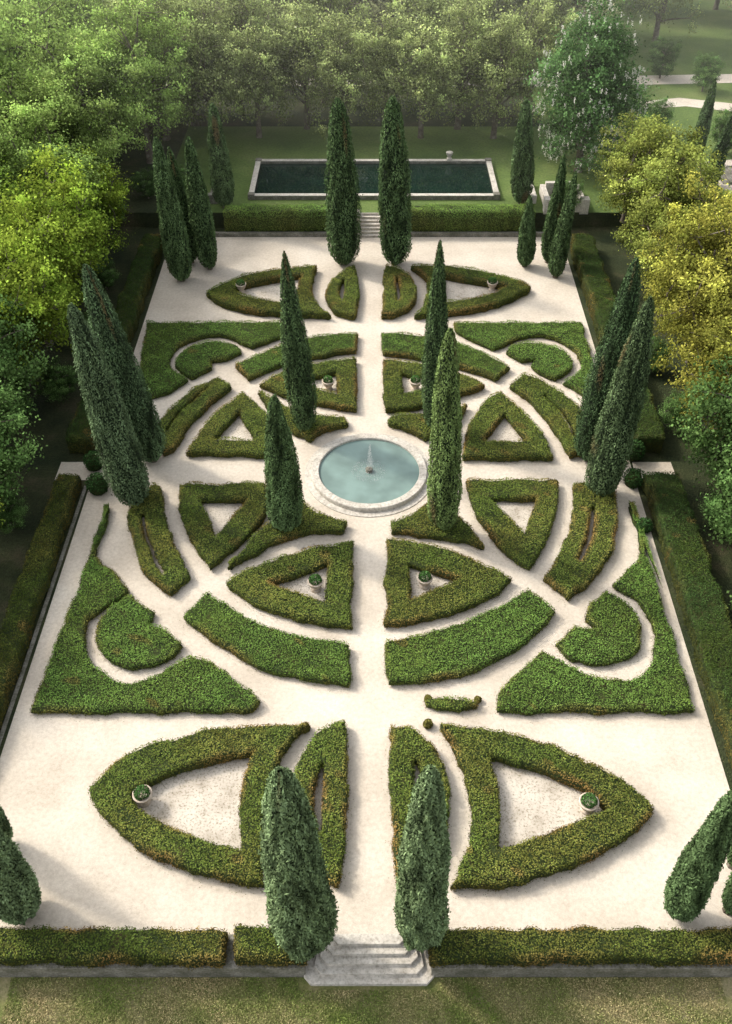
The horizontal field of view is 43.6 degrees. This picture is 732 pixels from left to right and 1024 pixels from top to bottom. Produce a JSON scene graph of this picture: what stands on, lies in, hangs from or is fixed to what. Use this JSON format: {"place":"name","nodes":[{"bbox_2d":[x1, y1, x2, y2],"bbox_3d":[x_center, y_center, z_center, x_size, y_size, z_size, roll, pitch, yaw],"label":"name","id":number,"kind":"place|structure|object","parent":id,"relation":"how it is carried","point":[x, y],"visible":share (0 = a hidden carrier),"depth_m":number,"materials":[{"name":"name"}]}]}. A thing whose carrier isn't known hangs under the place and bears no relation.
{"place":"outdoors","nodes":[
{"label":"outdoors","id":0,"kind":"place"},
{"bbox_2d":[0,977,730,1023],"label":"grass","id":1,"kind":"structure","parent":0,"point":[353,1001],"depth_m":30.42,"materials":[{"name":"green plant"}]},
{"bbox_2d":[0,237,731,933],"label":"gravel path","id":2,"kind":"structure","parent":0,"point":[84,863],"depth_m":38.23,"materials":[{"name":"beige gravel"}]},
{"bbox_2d":[94,593,183,670],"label":"box hedge","id":3,"kind":"object","parent":2,"relation":"on","point":[130,635],"visible":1,"depth_m":40.34,"materials":[{"name":"green plant"}]},
{"bbox_2d":[29,503,260,716],"bbox_3d":[-9.149,3.907,42.261,9.574,0.642,12.886,0,43,0],"label":"box hedge","id":4,"kind":"object","parent":2,"relation":"on","point":[75,681],"visible":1,"depth_m":38.61,"materials":[{"name":"green plant"}]},
{"bbox_2d":[126,482,190,595],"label":"box hedge","id":5,"kind":"object","parent":2,"relation":"on","point":[174,578],"visible":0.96,"depth_m":44.58,"materials":[{"name":"green plant"}]},
{"bbox_2d":[135,758,248,849],"bbox_3d":[-6.720,11.211,34.872,4.994,0.001,4.484,0,43,0],"label":"gravel bed","id":6,"kind":"object","parent":2,"relation":"on","point":[195,803],"visible":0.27,"depth_m":34.98,"materials":[{"name":"beige gravel"}]},
{"bbox_2d":[158,376,231,456],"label":"box hedge","id":7,"kind":"object","parent":2,"relation":"on","point":[189,408],"visible":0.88,"depth_m":52.59,"materials":[{"name":"green plant"}]},
{"bbox_2d":[88,721,308,888],"bbox_3d":[-6.472,10.878,34.647,8.362,0.831,6.826,0,43,0],"label":"box hedge","id":8,"kind":"object","parent":2,"relation":"on","point":[264,749],"visible":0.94,"depth_m":34.78,"materials":[{"name":"green plant"}]},
{"bbox_2d":[174,340,241,379],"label":"box hedge","id":9,"kind":"object","parent":2,"relation":"on","point":[195,361],"visible":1,"depth_m":56.71,"materials":[{"name":"green plant"}]},
{"bbox_2d":[140,319,282,399],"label":"box hedge","id":10,"kind":"object","parent":2,"relation":"on","point":[164,342],"visible":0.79,"depth_m":58.23,"materials":[{"name":"green plant"}]},
{"bbox_2d":[177,480,269,570],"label":"box hedge","id":11,"kind":"object","parent":2,"relation":"on","point":[245,522],"visible":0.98,"depth_m":46.06,"materials":[{"name":"green plant"}]},
{"bbox_2d":[185,391,267,459],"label":"box hedge","id":12,"kind":"object","parent":2,"relation":"on","point":[208,442],"visible":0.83,"depth_m":51.00,"materials":[{"name":"green plant"}]},
{"bbox_2d":[183,591,352,687],"bbox_3d":[-4.326,5.732,40.295,8.598,0.654,2.876,18,46,18],"label":"box hedge","id":13,"kind":"object","parent":2,"relation":"on","point":[264,648],"visible":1,"depth_m":40.01,"materials":[{"name":"green plant"}]},
{"bbox_2d":[206,264,331,319],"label":"box hedge","id":14,"kind":"object","parent":2,"relation":"on","point":[226,295],"visible":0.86,"depth_m":61.78,"materials":[{"name":"green plant"}]},
{"bbox_2d":[227,501,347,569],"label":"box hedge","id":15,"kind":"object","parent":2,"relation":"on","point":[268,535],"visible":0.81,"depth_m":45.29,"materials":[{"name":"green plant"}]},
{"bbox_2d":[225,540,355,629],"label":"box hedge","id":16,"kind":"object","parent":2,"relation":"on","point":[256,587],"visible":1,"depth_m":42.56,"materials":[{"name":"green plant"}]},
{"bbox_2d":[235,331,358,381],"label":"box hedge","id":17,"kind":"object","parent":2,"relation":"on","point":[326,346],"visible":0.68,"depth_m":57.02,"materials":[{"name":"green plant"}]},
{"bbox_2d":[259,356,358,412],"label":"box hedge","id":18,"kind":"object","parent":2,"relation":"on","point":[345,373],"visible":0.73,"depth_m":54.40,"materials":[{"name":"green plant"}]},
{"bbox_2d":[293,719,349,889],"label":"box hedge","id":19,"kind":"object","parent":2,"relation":"on","point":[326,750],"visible":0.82,"depth_m":34.97,"materials":[{"name":"green plant"}]},
{"bbox_2d":[325,265,360,319],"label":"box hedge","id":20,"kind":"object","parent":2,"relation":"on","point":[346,307],"visible":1,"depth_m":61.96,"materials":[{"name":"green plant"}]},
{"bbox_2d":[305,433,431,516],"bbox_3d":[0.170,-2.825,48.436,6.900,2.065,6.900,0,43,0],"label":"fountain","id":21,"kind":"object","parent":2,"relation":"on","point":[369,475],"visible":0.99,"depth_m":48.76,"materials":[{"name":"liquid"}]},
{"bbox_2d":[381,263,417,319],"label":"box hedge","id":22,"kind":"object","parent":2,"relation":"on","point":[394,307],"visible":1,"depth_m":62.05,"materials":[{"name":"green plant"}]},
{"bbox_2d":[387,724,451,882],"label":"box hedge","id":23,"kind":"object","parent":2,"relation":"on","point":[410,747],"visible":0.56,"depth_m":35.48,"materials":[{"name":"green plant"}]},
{"bbox_2d":[381,357,484,413],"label":"box hedge","id":24,"kind":"object","parent":2,"relation":"on","point":[395,398],"visible":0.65,"depth_m":54.26,"materials":[{"name":"green plant"}]},
{"bbox_2d":[390,502,484,549],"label":"box hedge","id":25,"kind":"object","parent":2,"relation":"on","point":[417,524],"visible":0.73,"depth_m":45.35,"materials":[{"name":"green plant"}]},
{"bbox_2d":[380,331,509,381],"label":"box hedge","id":26,"kind":"object","parent":2,"relation":"on","point":[477,361],"visible":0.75,"depth_m":56.93,"materials":[{"name":"green plant"}]},
{"bbox_2d":[381,537,512,628],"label":"box hedge","id":27,"kind":"object","parent":2,"relation":"on","point":[474,584],"visible":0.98,"depth_m":42.68,"materials":[{"name":"green plant"}]},
{"bbox_2d":[383,588,556,686],"bbox_3d":[4.672,5.647,40.363,8.698,0.686,3.159,-17,46,-18],"label":"box hedge","id":28,"kind":"object","parent":2,"relation":"on","point":[475,644],"visible":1,"depth_m":40.09,"materials":[{"name":"green plant"}]},
{"bbox_2d":[410,263,531,319],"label":"box hedge","id":29,"kind":"object","parent":2,"relation":"on","point":[510,289],"visible":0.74,"depth_m":62.57,"materials":[{"name":"green plant"}]},
{"bbox_2d":[462,390,553,462],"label":"box hedge","id":30,"kind":"object","parent":2,"relation":"on","point":[493,411],"visible":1,"depth_m":50.73,"materials":[{"name":"green plant"}]},
{"bbox_2d":[465,476,559,570],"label":"box hedge","id":31,"kind":"object","parent":2,"relation":"on","point":[511,540],"visible":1,"depth_m":46.22,"materials":[{"name":"green plant"}]},
{"bbox_2d":[453,319,592,402],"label":"box hedge","id":32,"kind":"object","parent":2,"relation":"on","point":[494,336],"visible":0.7,"depth_m":58.55,"materials":[{"name":"green plant"}]},
{"bbox_2d":[506,340,572,381],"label":"box hedge","id":33,"kind":"object","parent":2,"relation":"on","point":[552,363],"visible":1,"depth_m":56.66,"materials":[{"name":"green plant"}]},
{"bbox_2d":[509,371,581,459],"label":"box hedge","id":34,"kind":"object","parent":2,"relation":"on","point":[550,404],"visible":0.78,"depth_m":52.89,"materials":[{"name":"green plant"}]},
{"bbox_2d":[439,722,653,891],"bbox_3d":[6.891,10.896,34.651,7.951,0.798,6.866,0,43,0],"label":"box hedge","id":35,"kind":"object","parent":2,"relation":"on","point":[627,809],"visible":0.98,"depth_m":34.07,"materials":[{"name":"green plant"}]},
{"bbox_2d":[491,762,603,847],"bbox_3d":[7.031,11.263,34.816,4.824,0.001,4.259,0,43,0],"label":"gravel bed","id":36,"kind":"object","parent":2,"relation":"on","point":[533,804],"visible":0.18,"depth_m":34.92,"materials":[{"name":"beige gravel"}]},
{"bbox_2d":[542,481,618,601],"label":"box hedge","id":37,"kind":"object","parent":2,"relation":"on","point":[569,575],"visible":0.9,"depth_m":44.60,"materials":[{"name":"green plant"}]},
{"bbox_2d":[496,501,694,716],"bbox_3d":[9.614,3.862,42.312,8.544,0.637,13.058,0,43,0],"label":"box hedge","id":38,"kind":"object","parent":2,"relation":"on","point":[542,682],"visible":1,"depth_m":38.59,"materials":[{"name":"green plant"}]},
{"bbox_2d":[555,589,641,667],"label":"box hedge","id":39,"kind":"object","parent":2,"relation":"on","point":[611,636],"visible":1,"depth_m":40.47,"materials":[{"name":"green plant"}]},
{"bbox_2d":[0,0,731,1023],"bbox_3d":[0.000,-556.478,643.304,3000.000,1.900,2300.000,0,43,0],"label":"ground","id":40,"kind":"structure","parent":0,"point":[290,138],"depth_m":65.04,"materials":[{"name":"green plant"}]},
{"bbox_2d":[0,824,41,925],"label":"cypress tree","id":41,"kind":"object","parent":40,"relation":"on","point":[20,897],"visible":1,"depth_m":29.90,"materials":[{"name":"green plant"}]},
{"bbox_2d":[0,379,47,504],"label":"oak tree","id":42,"kind":"object","parent":40,"relation":"on","point":[11,461],"visible":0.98,"depth_m":44.48,"materials":[{"name":"green plant"}]},
{"bbox_2d":[0,292,56,430],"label":"oak tree","id":43,"kind":"object","parent":40,"relation":"on","point":[23,376],"visible":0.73,"depth_m":48.15,"materials":[{"name":"green plant"}]},
{"bbox_2d":[0,473,82,727],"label":"boundary hedge","id":44,"kind":"object","parent":40,"relation":"on","point":[30,589],"visible":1,"depth_m":42.37,"materials":[{"name":"green plant"}]},
{"bbox_2d":[0,224,84,387],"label":"maple tree","id":45,"kind":"object","parent":40,"relation":"on","point":[25,267],"visible":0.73,"depth_m":50.19,"materials":[{"name":"green plant"}]},
{"bbox_2d":[0,180,98,346],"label":"maple tree","id":46,"kind":"object","parent":40,"relation":"on","point":[53,249],"visible":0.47,"depth_m":52.90,"materials":[{"name":"green plant"}]},
{"bbox_2d":[0,98,109,265],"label":"linden tree","id":47,"kind":"object","parent":40,"relation":"on","point":[37,121],"visible":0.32,"depth_m":58.53,"materials":[{"name":"green plant"}]},
{"bbox_2d":[0,0,115,147],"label":"linden tree","id":48,"kind":"object","parent":40,"relation":"on","point":[31,9],"visible":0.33,"depth_m":71.09,"materials":[{"name":"green plant"}]},
{"bbox_2d":[0,142,116,290],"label":"maple tree","id":49,"kind":"object","parent":40,"relation":"on","point":[64,187],"visible":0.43,"depth_m":56.12,"materials":[{"name":"green plant"}]},
{"bbox_2d":[0,61,126,186],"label":"linden tree","id":50,"kind":"object","parent":40,"relation":"on","point":[60,101],"visible":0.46,"depth_m":62.91,"materials":[{"name":"green plant"}]},
{"bbox_2d":[25,145,137,265],"bbox_3d":[-19.649,-20.483,62.873,7.857,8.663,7.053,5,45,6],"label":"maple tree","id":51,"kind":"object","parent":40,"relation":"on","point":[115,193],"visible":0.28,"depth_m":62.26,"materials":[{"name":"green plant"}]},
{"bbox_2d":[9,14,155,180],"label":"linden tree","id":52,"kind":"object","parent":40,"relation":"on","point":[75,52],"visible":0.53,"depth_m":66.89,"materials":[{"name":"green plant"}]},
{"bbox_2d":[67,302,150,506],"bbox_3d":[-12.333,-4.677,43.376,2.432,11.916,2.372,-3,43,3],"label":"cypress tree","id":53,"kind":"object","parent":40,"relation":"on","point":[122,458],"visible":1,"depth_m":42.98,"materials":[{"name":"green plant"}]},
{"bbox_2d":[65,233,162,453],"bbox_3d":[-15.660,-11.866,58.610,1.746,1.412,24.287,0,43,0],"label":"boundary hedge","id":54,"kind":"object","parent":40,"relation":"on","point":[130,306],"visible":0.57,"depth_m":60.31,"materials":[{"name":"green plant"}]},
{"bbox_2d":[81,264,166,462],"bbox_3d":[-12.305,-7.081,45.978,2.448,11.937,2.196,-5,43,4],"label":"cypress tree","id":55,"kind":"object","parent":40,"relation":"on","point":[112,339],"visible":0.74,"depth_m":45.18,"materials":[{"name":"green plant"}]},
{"bbox_2d":[57,0,198,163],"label":"linden tree","id":56,"kind":"object","parent":40,"relation":"on","point":[162,69],"visible":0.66,"depth_m":70.20,"materials":[{"name":"green plant"}]},
{"bbox_2d":[0,935,305,976],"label":"retaining wall","id":57,"kind":"structure","parent":40,"relation":"on","point":[230,968],"depth_m":30.67,"materials":[{"name":"stone"}]},
{"bbox_2d":[0,924,229,969],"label":"clipped hedge","id":58,"kind":"object","parent":57,"relation":"on","point":[89,947],"visible":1,"depth_m":30.42,"materials":[{"name":"green plant"}]},
{"bbox_2d":[96,0,214,140],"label":"plane tree","id":59,"kind":"object","parent":40,"relation":"on","point":[167,136],"visible":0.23,"depth_m":74.13,"materials":[{"name":"green plant"}]},
{"bbox_2d":[152,136,193,281],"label":"cypress tree","id":60,"kind":"object","parent":40,"relation":"on","point":[175,239],"visible":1,"depth_m":60.81,"materials":[{"name":"green plant"}]},
{"bbox_2d":[184,136,217,269],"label":"cypress tree","id":61,"kind":"object","parent":40,"relation":"on","point":[201,218],"visible":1,"depth_m":62.11,"materials":[{"name":"green plant"}]},
{"bbox_2d":[155,0,256,127],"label":"plane tree","id":62,"kind":"object","parent":40,"relation":"on","point":[204,68],"visible":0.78,"depth_m":74.50,"materials":[{"name":"green plant"}]},
{"bbox_2d":[206,103,234,207],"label":"cypress tree","id":63,"kind":"object","parent":40,"relation":"on","point":[222,181],"visible":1,"depth_m":67.51,"materials":[{"name":"green plant"}]},
{"bbox_2d":[193,0,283,115],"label":"plane tree","id":64,"kind":"object","parent":40,"relation":"on","point":[240,15],"visible":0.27,"depth_m":78.26,"materials":[{"name":"green plant"}]},
{"bbox_2d":[210,16,297,137],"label":"plane tree","id":65,"kind":"object","parent":40,"relation":"on","point":[259,86],"visible":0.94,"depth_m":75.33,"materials":[{"name":"green plant"}]},
{"bbox_2d":[232,923,307,967],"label":"clipped hedge","id":66,"kind":"object","parent":40,"relation":"on","point":[253,946],"visible":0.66,"depth_m":30.36,"materials":[{"name":"green plant"}]},
{"bbox_2d":[222,203,329,231],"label":"clipped hedge","id":67,"kind":"object","parent":40,"relation":"on","point":[302,217],"visible":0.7,"depth_m":68.65,"materials":[{"name":"green plant"}]},
{"bbox_2d":[263,394,305,531],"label":"cypress tree","id":68,"kind":"object","parent":40,"relation":"on","point":[284,491],"visible":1,"depth_m":42.74,"materials":[{"name":"green plant"}]},
{"bbox_2d":[258,766,339,963],"bbox_3d":[-2.112,10.706,27.356,2.423,11.230,2.240,-1,43,1],"label":"cypress tree","id":69,"kind":"object","parent":40,"relation":"on","point":[301,910],"visible":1,"depth_m":26.17,"materials":[{"name":"green plant"}]},
{"bbox_2d":[280,251,318,431],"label":"cypress tree","id":70,"kind":"object","parent":40,"relation":"on","point":[297,368],"visible":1,"depth_m":47.88,"materials":[{"name":"green plant"}]},
{"bbox_2d":[261,1,349,130],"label":"plane tree","id":71,"kind":"object","parent":40,"relation":"on","point":[296,28],"visible":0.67,"depth_m":76.90,"materials":[{"name":"green plant"}]},
{"bbox_2d":[273,0,377,103],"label":"plane tree","id":72,"kind":"object","parent":40,"relation":"on","point":[317,4],"visible":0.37,"depth_m":80.90,"materials":[{"name":"green plant"}]},
{"bbox_2d":[292,7,391,140],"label":"plane tree","id":73,"kind":"object","parent":40,"relation":"on","point":[347,65],"visible":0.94,"depth_m":75.19,"materials":[{"name":"green plant"}]},
{"bbox_2d":[322,97,362,265],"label":"cypress tree","id":74,"kind":"object","parent":40,"relation":"on","point":[342,226],"visible":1,"depth_m":61.82,"materials":[{"name":"green plant"}]},
{"bbox_2d":[248,158,499,199],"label":"reflecting pool","id":75,"kind":"structure","parent":40,"relation":"on","point":[431,179],"depth_m":73.60,"materials":[{"name":"liquid"}]},
{"bbox_2d":[338,1,421,120],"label":"plane tree","id":76,"kind":"object","parent":40,"relation":"on","point":[385,39],"visible":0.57,"depth_m":76.14,"materials":[{"name":"green plant"}]},
{"bbox_2d":[377,96,412,264],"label":"cypress tree","id":77,"kind":"object","parent":40,"relation":"on","point":[395,207],"visible":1,"depth_m":61.52,"materials":[{"name":"green plant"}]},
{"bbox_2d":[376,16,465,138],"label":"plane tree","id":78,"kind":"object","parent":40,"relation":"on","point":[426,58],"visible":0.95,"depth_m":75.23,"materials":[{"name":"green plant"}]},
{"bbox_2d":[393,764,453,952],"bbox_3d":[1.785,10.661,27.518,1.893,11.070,1.868,0,43,0],"label":"cypress tree","id":79,"kind":"object","parent":40,"relation":"on","point":[423,857],"visible":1,"depth_m":26.60,"materials":[{"name":"green plant"}]},
{"bbox_2d":[420,240,448,427],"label":"cypress tree","id":80,"kind":"object","parent":40,"relation":"on","point":[436,324],"visible":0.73,"depth_m":46.93,"materials":[{"name":"green plant"}]},
{"bbox_2d":[426,327,463,530],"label":"cypress tree","id":81,"kind":"object","parent":40,"relation":"on","point":[444,470],"visible":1,"depth_m":41.46,"materials":[{"name":"green plant"}]},
{"bbox_2d":[414,0,514,129],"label":"plane tree","id":82,"kind":"object","parent":40,"relation":"on","point":[466,36],"visible":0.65,"depth_m":76.14,"materials":[{"name":"green plant"}]},
{"bbox_2d":[408,203,535,231],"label":"clipped hedge","id":83,"kind":"object","parent":40,"relation":"on","point":[465,218],"visible":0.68,"depth_m":68.63,"materials":[{"name":"green plant"}]},
{"bbox_2d":[448,5,547,138],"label":"plane tree","id":84,"kind":"object","parent":40,"relation":"on","point":[511,62],"visible":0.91,"depth_m":75.47,"materials":[{"name":"green plant"}]},
{"bbox_2d":[510,98,534,204],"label":"cypress tree","id":85,"kind":"object","parent":40,"relation":"on","point":[522,172],"visible":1,"depth_m":67.84,"materials":[{"name":"green plant"}]},
{"bbox_2d":[492,0,582,111],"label":"plane tree","id":86,"kind":"object","parent":40,"relation":"on","point":[544,20],"visible":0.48,"depth_m":78.17,"materials":[{"name":"green plant"}]},
{"bbox_2d":[548,170,577,278],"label":"cypress tree","id":87,"kind":"object","parent":40,"relation":"on","point":[558,255],"visible":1,"depth_m":62.17,"materials":[{"name":"green plant"}]},
{"bbox_2d":[427,924,731,968],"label":"clipped hedge","id":88,"kind":"object","parent":40,"relation":"on","point":[580,945],"visible":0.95,"depth_m":30.41,"materials":[{"name":"green plant"}]},
{"bbox_2d":[431,963,731,976],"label":"retaining wall","id":89,"kind":"structure","parent":40,"relation":"on","point":[595,970],"depth_m":30.67,"materials":[{"name":"stone"}]},
{"bbox_2d":[510,0,667,176],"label":"horse chestnut tree","id":90,"kind":"object","parent":40,"relation":"on","point":[594,97],"visible":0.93,"depth_m":69.20,"materials":[{"name":"green plant"}]},
{"bbox_2d":[573,257,641,461],"bbox_3d":[12.242,-7.250,45.923,2.350,12.169,2.185,1,43,-1],"label":"cypress tree","id":91,"kind":"object","parent":40,"relation":"on","point":[623,315],"visible":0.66,"depth_m":44.98,"materials":[{"name":"green plant"}]},
{"bbox_2d":[570,232,664,452],"bbox_3d":[15.675,-11.909,58.666,1.945,1.400,24.235,1,43,1],"label":"boundary hedge","id":92,"kind":"object","parent":40,"relation":"on","point":[595,285],"visible":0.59,"depth_m":60.58,"materials":[{"name":"green plant"}]},
{"bbox_2d":[584,296,654,496],"bbox_3d":[12.331,-5.131,43.937,2.184,11.778,2.408,1,43,-1],"label":"cypress tree","id":93,"kind":"object","parent":40,"relation":"on","point":[612,448],"visible":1,"depth_m":43.57,"materials":[{"name":"green plant"}]},
{"bbox_2d":[587,109,685,222],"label":"mulberry tree","id":94,"kind":"object","parent":40,"relation":"on","point":[644,121],"visible":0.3,"depth_m":65.89,"materials":[{"name":"green plant"}]},
{"bbox_2d":[598,117,729,235],"bbox_3d":[19.957,-22.387,63.822,8.159,10.194,7.552,34,54,30],"label":"mulberry tree","id":95,"kind":"object","parent":40,"relation":"on","point":[636,143],"visible":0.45,"depth_m":62.03,"materials":[{"name":"green plant"}]},
{"bbox_2d":[610,140,731,286],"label":"mulberry tree","id":96,"kind":"object","parent":40,"relation":"on","point":[658,199],"visible":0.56,"depth_m":58.24,"materials":[{"name":"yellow plant"}]},
{"bbox_2d":[627,189,731,370],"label":"maple tree","id":97,"kind":"object","parent":40,"relation":"on","point":[673,274],"visible":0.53,"depth_m":51.88,"materials":[{"name":"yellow plant"}]},
{"bbox_2d":[636,166,731,316],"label":"maple tree","id":98,"kind":"object","parent":40,"relation":"on","point":[692,193],"visible":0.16,"depth_m":55.32,"materials":[{"name":"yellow plant"}]},
{"bbox_2d":[638,229,731,390],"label":"maple tree","id":99,"kind":"object","parent":40,"relation":"on","point":[724,307],"visible":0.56,"depth_m":49.34,"materials":[{"name":"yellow plant"}]},
{"bbox_2d":[641,470,731,768],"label":"boundary hedge","id":100,"kind":"object","parent":40,"relation":"on","point":[701,600],"visible":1,"depth_m":41.65,"materials":[{"name":"green plant"}]},
{"bbox_2d":[663,787,731,922],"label":"cypress tree","id":101,"kind":"object","parent":40,"relation":"on","point":[693,878],"visible":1,"depth_m":28.92,"materials":[{"name":"green plant"}]},
{"bbox_2d":[664,313,731,448],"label":"maple tree","id":102,"kind":"object","parent":40,"relation":"on","point":[725,347],"visible":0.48,"depth_m":46.98,"materials":[{"name":"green plant"}]},
{"bbox_2d":[669,347,731,495],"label":"oak tree","id":103,"kind":"object","parent":40,"relation":"on","point":[720,403],"visible":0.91,"depth_m":44.74,"materials":[{"name":"green plant"}]},
{"bbox_2d":[696,413,731,552],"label":"oak tree","id":104,"kind":"object","parent":40,"relation":"on","point":[725,516],"visible":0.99,"depth_m":41.69,"materials":[{"name":"green plant"}]},
{"bbox_2d":[304,934,433,985],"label":"stone staircase","id":105,"kind":"structure","parent":0,"point":[365,960],"depth_m":30.99,"materials":[{"name":"stone"}]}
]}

